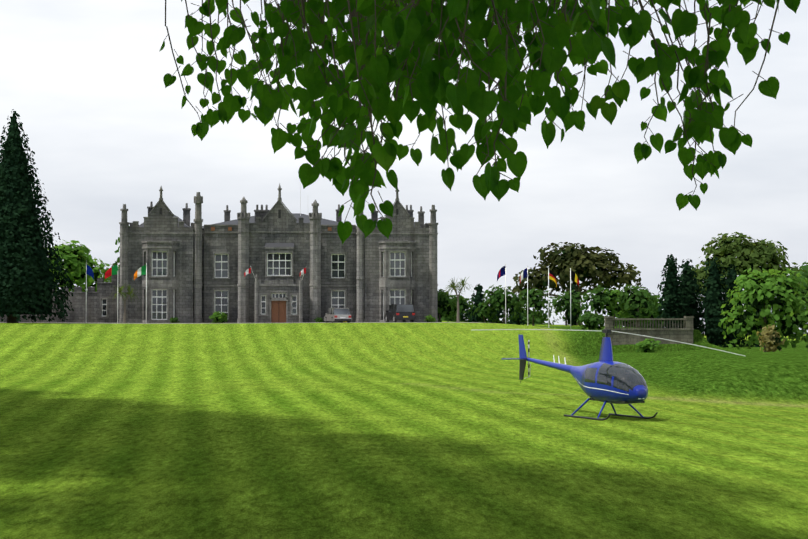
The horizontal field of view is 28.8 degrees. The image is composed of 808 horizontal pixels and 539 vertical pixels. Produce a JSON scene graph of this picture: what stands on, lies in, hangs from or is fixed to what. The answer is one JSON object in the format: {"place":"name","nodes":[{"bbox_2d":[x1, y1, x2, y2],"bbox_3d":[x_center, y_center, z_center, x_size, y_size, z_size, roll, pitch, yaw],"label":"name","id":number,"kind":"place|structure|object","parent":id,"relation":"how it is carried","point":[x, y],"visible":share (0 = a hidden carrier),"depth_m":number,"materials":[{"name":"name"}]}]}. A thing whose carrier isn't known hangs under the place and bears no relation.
{"place":"outdoors","nodes":[
{"label":"outdoors","id":0,"kind":"place"},
{"bbox_2d":[0,321,807,538],"bbox_3d":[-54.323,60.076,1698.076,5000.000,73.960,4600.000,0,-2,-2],"label":"lawn ground","id":1,"kind":"structure","parent":0,"point":[302,431],"depth_m":48.97,"materials":[{"name":"green plant"}]},
{"bbox_2d":[0,109,73,322],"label":"conifer","id":2,"kind":"object","parent":1,"relation":"on","point":[27,281],"visible":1,"depth_m":152.77,"materials":[{"name":"green plant"}]},
{"bbox_2d":[48,240,110,291],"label":"tree","id":3,"kind":"object","parent":1,"relation":"on","point":[76,259],"visible":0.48,"depth_m":193.18,"materials":[{"name":"green plant"}]},
{"bbox_2d":[103,226,129,281],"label":"tree","id":4,"kind":"object","parent":1,"relation":"on","point":[117,261],"visible":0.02,"depth_m":203.23,"materials":[{"name":"green plant"}]},
{"bbox_2d":[108,283,138,322],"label":"cordyline palm","id":5,"kind":"object","parent":1,"relation":"on","point":[129,292],"visible":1,"depth_m":160.47,"materials":[{"name":"green plant"}]},
{"bbox_2d":[0,322,549,327],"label":"gravel drive","id":6,"kind":"structure","parent":1,"relation":"on","point":[307,322],"depth_m":155.58,"materials":[{"name":"grey gravel"}]},
{"bbox_2d":[0,266,119,322],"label":"stone wall","id":7,"kind":"structure","parent":6,"relation":"on","point":[101,308],"depth_m":166.15,"materials":[{"name":"stone"}]},
{"bbox_2d":[86,263,93,308],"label":"flag","id":8,"kind":"object","parent":6,"relation":"on","point":[89,270],"visible":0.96,"depth_m":155.11,"materials":[{"name":"blue fabric"}]},
{"bbox_2d":[105,265,117,322],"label":"flag","id":9,"kind":"object","parent":6,"relation":"on","point":[113,270],"visible":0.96,"depth_m":155.04,"materials":[{"name":"red"}]},
{"bbox_2d":[134,263,146,322],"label":"flag","id":10,"kind":"object","parent":6,"relation":"on","point":[142,270],"visible":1,"depth_m":155.23,"materials":[{"name":"white"}]},
{"bbox_2d":[170,317,179,322],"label":"shrub","id":11,"kind":"object","parent":6,"relation":"on","point":[173,320],"visible":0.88,"depth_m":161.84,"materials":[{"name":"green plant"}]},
{"bbox_2d":[209,311,227,322],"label":"shrub","id":12,"kind":"object","parent":6,"relation":"on","point":[217,317],"visible":1,"depth_m":161.37,"materials":[{"name":"green plant"}]},
{"bbox_2d":[324,308,351,322],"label":"silver hatchback car","id":13,"kind":"object","parent":6,"relation":"on","point":[333,315],"visible":0.96,"depth_m":157.58,"materials":[{"name":"grey paint"}]},
{"bbox_2d":[384,304,414,321],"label":"black suv","id":14,"kind":"object","parent":6,"relation":"on","point":[402,312],"visible":1,"depth_m":157.90,"materials":[{"name":"black paint"}]},
{"bbox_2d":[497,264,505,323],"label":"flag","id":15,"kind":"object","parent":6,"relation":"on","point":[502,271],"visible":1,"depth_m":156.45,"materials":[{"name":"white"}]},
{"bbox_2d":[520,266,527,325],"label":"french flag","id":16,"kind":"object","parent":6,"relation":"on","point":[524,274],"visible":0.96,"depth_m":156.48,"materials":[{"name":"white"}]},
{"bbox_2d":[119,181,437,322],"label":"castle","id":17,"kind":"structure","parent":1,"relation":"on","point":[196,269],"depth_m":164.45,"materials":[{"name":"stone"}]},
{"bbox_2d":[244,266,255,279],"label":"porch flag","id":18,"kind":"object","parent":17,"relation":"attached to","point":[247,271],"visible":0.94,"depth_m":162.50,"materials":[{"name":"red"}]},
{"bbox_2d":[300,268,305,278],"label":"porch flag","id":19,"kind":"object","parent":17,"relation":"attached to","point":[303,271],"visible":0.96,"depth_m":162.61,"materials":[{"name":"white"}]},
{"bbox_2d":[314,317,323,321],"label":"shrub","id":20,"kind":"object","parent":1,"relation":"on","point":[318,319],"visible":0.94,"depth_m":163.52,"materials":[{"name":"green plant"}]},
{"bbox_2d":[424,315,435,321],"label":"shrub","id":21,"kind":"object","parent":1,"relation":"on","point":[430,319],"visible":0.96,"depth_m":163.38,"materials":[{"name":"green plant"}]},
{"bbox_2d":[437,289,459,321],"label":"tree","id":22,"kind":"object","parent":1,"relation":"on","point":[442,310],"visible":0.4,"depth_m":180.75,"materials":[{"name":"green plant"}]},
{"bbox_2d":[437,291,468,320],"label":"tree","id":23,"kind":"object","parent":1,"relation":"on","point":[443,318],"visible":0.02,"depth_m":424.84,"materials":[{"name":"green plant"}]},
{"bbox_2d":[442,277,472,321],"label":"cordyline palm","id":24,"kind":"object","parent":1,"relation":"on","point":[452,285],"visible":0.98,"depth_m":160.13,"materials":[{"name":"green plant"}]},
{"bbox_2d":[449,296,468,321],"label":"conifer","id":25,"kind":"object","parent":1,"relation":"on","point":[463,318],"visible":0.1,"depth_m":205.87,"materials":[{"name":"green plant"}]},
{"bbox_2d":[445,295,475,321],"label":"tree","id":26,"kind":"object","parent":1,"relation":"on","point":[463,306],"visible":0.56,"depth_m":195.53,"materials":[{"name":"green plant"}]},
{"bbox_2d":[464,284,492,322],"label":"conifer","id":27,"kind":"object","parent":1,"relation":"on","point":[477,298],"visible":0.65,"depth_m":199.79,"materials":[{"name":"green plant"}]},
{"bbox_2d":[159,0,800,244],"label":"lime tree","id":28,"kind":"object","parent":1,"relation":"on","point":[420,64],"visible":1,"depth_m":4.26,"materials":[{"name":"green plant"}]},
{"bbox_2d":[474,302,496,322],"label":"tree","id":29,"kind":"object","parent":1,"relation":"on","point":[483,311],"visible":0.75,"depth_m":192.26,"materials":[{"name":"green plant"}]},
{"bbox_2d":[486,294,502,322],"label":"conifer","id":30,"kind":"object","parent":1,"relation":"on","point":[499,313],"visible":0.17,"depth_m":202.71,"materials":[{"name":"green plant"}]},
{"bbox_2d":[483,285,523,323],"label":"tree","id":31,"kind":"object","parent":1,"relation":"on","point":[498,295],"visible":0.9,"depth_m":191.21,"materials":[{"name":"green plant"}]},
{"bbox_2d":[506,295,524,324],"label":"conifer","id":32,"kind":"object","parent":1,"relation":"on","point":[517,321],"visible":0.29,"depth_m":198.88,"materials":[{"name":"green plant"}]},
{"bbox_2d":[514,288,552,325],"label":"tree","id":33,"kind":"object","parent":1,"relation":"on","point":[536,301],"visible":0.92,"depth_m":191.09,"materials":[{"name":"green plant"}]},
{"bbox_2d":[519,308,553,324],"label":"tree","id":34,"kind":"object","parent":1,"relation":"on","point":[536,322],"visible":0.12,"depth_m":426.56,"materials":[{"name":"green plant"}]},
{"bbox_2d":[548,268,556,327],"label":"german flag","id":35,"kind":"object","parent":1,"relation":"on","point":[551,276],"visible":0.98,"depth_m":156.58,"materials":[{"name":"white"}]},
{"bbox_2d":[549,290,584,325],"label":"tree","id":36,"kind":"object","parent":1,"relation":"on","point":[562,300],"visible":0.9,"depth_m":187.61,"materials":[{"name":"green plant"}]},
{"bbox_2d":[562,284,581,325],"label":"cypress","id":37,"kind":"object","parent":1,"relation":"on","point":[573,317],"visible":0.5,"depth_m":188.16,"materials":[{"name":"green plant"}]},
{"bbox_2d":[570,268,578,327],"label":"flag","id":38,"kind":"object","parent":1,"relation":"on","point":[573,276],"visible":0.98,"depth_m":156.65,"materials":[{"name":"white"}]},
{"bbox_2d":[512,242,642,324],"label":"tree","id":39,"kind":"object","parent":1,"relation":"on","point":[582,263],"visible":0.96,"depth_m":204.09,"materials":[{"name":"green plant"}]},
{"bbox_2d":[576,310,604,329],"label":"bush","id":40,"kind":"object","parent":1,"relation":"on","point":[591,321],"depth_m":137.03,"materials":[{"name":"green plant"}]},
{"bbox_2d":[577,285,617,316],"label":"tree","id":41,"kind":"object","parent":1,"relation":"on","point":[596,302],"visible":0.83,"depth_m":180.65,"materials":[{"name":"green plant"}]},
{"bbox_2d":[477,329,744,420],"bbox_3d":[6.694,3.870,58.883,10.551,3.278,5.997,-1,-2,41],"label":"helicopter","id":42,"kind":"object","parent":1,"relation":"on","point":[606,378],"visible":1,"depth_m":57.66,"materials":[{"name":"blue paint"}]},
{"bbox_2d":[596,288,631,322],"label":"tree","id":43,"kind":"object","parent":1,"relation":"on","point":[612,294],"visible":0.52,"depth_m":180.69,"materials":[{"name":"green plant"}]},
{"bbox_2d":[614,284,657,327],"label":"tree","id":44,"kind":"object","parent":1,"relation":"on","point":[635,296],"visible":0.94,"depth_m":178.88,"materials":[{"name":"green plant"}]},
{"bbox_2d":[607,295,665,327],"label":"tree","id":45,"kind":"object","parent":1,"relation":"on","point":[653,315],"visible":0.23,"depth_m":425.37,"materials":[{"name":"green plant"}]},
{"bbox_2d":[620,287,658,327],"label":"tree","id":46,"kind":"object","parent":1,"relation":"on","point":[656,304],"visible":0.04,"depth_m":190.38,"materials":[{"name":"green plant"}]},
{"bbox_2d":[635,338,661,352],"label":"shrub","id":47,"kind":"object","parent":1,"relation":"on","point":[647,345],"visible":1,"depth_m":130.73,"materials":[{"name":"green plant"}]},
{"bbox_2d":[604,316,693,344],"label":"balustrade wall","id":48,"kind":"structure","parent":1,"relation":"on","point":[684,334],"depth_m":135.67,"materials":[{"name":"stone"}]},
{"bbox_2d":[657,254,686,327],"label":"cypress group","id":49,"kind":"object","parent":1,"relation":"on","point":[672,304],"visible":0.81,"depth_m":149.30,"materials":[{"name":"green plant"}]},
{"bbox_2d":[674,259,702,329],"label":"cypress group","id":50,"kind":"object","parent":1,"relation":"on","point":[690,286],"visible":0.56,"depth_m":151.76,"materials":[{"name":"green plant"}]},
{"bbox_2d":[691,274,704,333],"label":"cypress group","id":51,"kind":"object","parent":1,"relation":"on","point":[697,301],"visible":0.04,"depth_m":155.47,"materials":[{"name":"green plant"}]},
{"bbox_2d":[696,257,732,347],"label":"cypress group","id":52,"kind":"object","parent":1,"relation":"on","point":[713,300],"visible":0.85,"depth_m":149.78,"materials":[{"name":"green plant"}]},
{"bbox_2d":[722,264,747,346],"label":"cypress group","id":53,"kind":"object","parent":1,"relation":"on","point":[732,275],"visible":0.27,"depth_m":151.52,"materials":[{"name":"green plant"}]},
{"bbox_2d":[691,232,799,297],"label":"tree","id":54,"kind":"object","parent":1,"relation":"on","point":[765,255],"visible":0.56,"depth_m":231.13,"materials":[{"name":"green plant"}]},
{"bbox_2d":[743,281,763,346],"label":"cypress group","id":55,"kind":"object","parent":1,"relation":"on","point":[753,345],"visible":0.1,"depth_m":149.68,"materials":[{"name":"green plant"}]},
{"bbox_2d":[718,268,807,351],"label":"tree","id":56,"kind":"object","parent":1,"relation":"on","point":[780,288],"visible":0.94,"depth_m":107.94,"materials":[{"name":"green plant"}]},
{"bbox_2d":[756,324,784,351],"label":"bush","id":57,"kind":"object","parent":1,"relation":"on","point":[770,338],"visible":1,"depth_m":101.53,"materials":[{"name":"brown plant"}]},
{"bbox_2d":[765,261,807,347],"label":"tree","id":58,"kind":"object","parent":1,"relation":"on","point":[803,272],"visible":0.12,"depth_m":116.35,"materials":[{"name":"green plant"}]},
{"bbox_2d":[0,0,807,333],"label":"sky","id":59,"kind":"structure","parent":0,"point":[83,79],"materials":[{"name":"white"}]}
]}

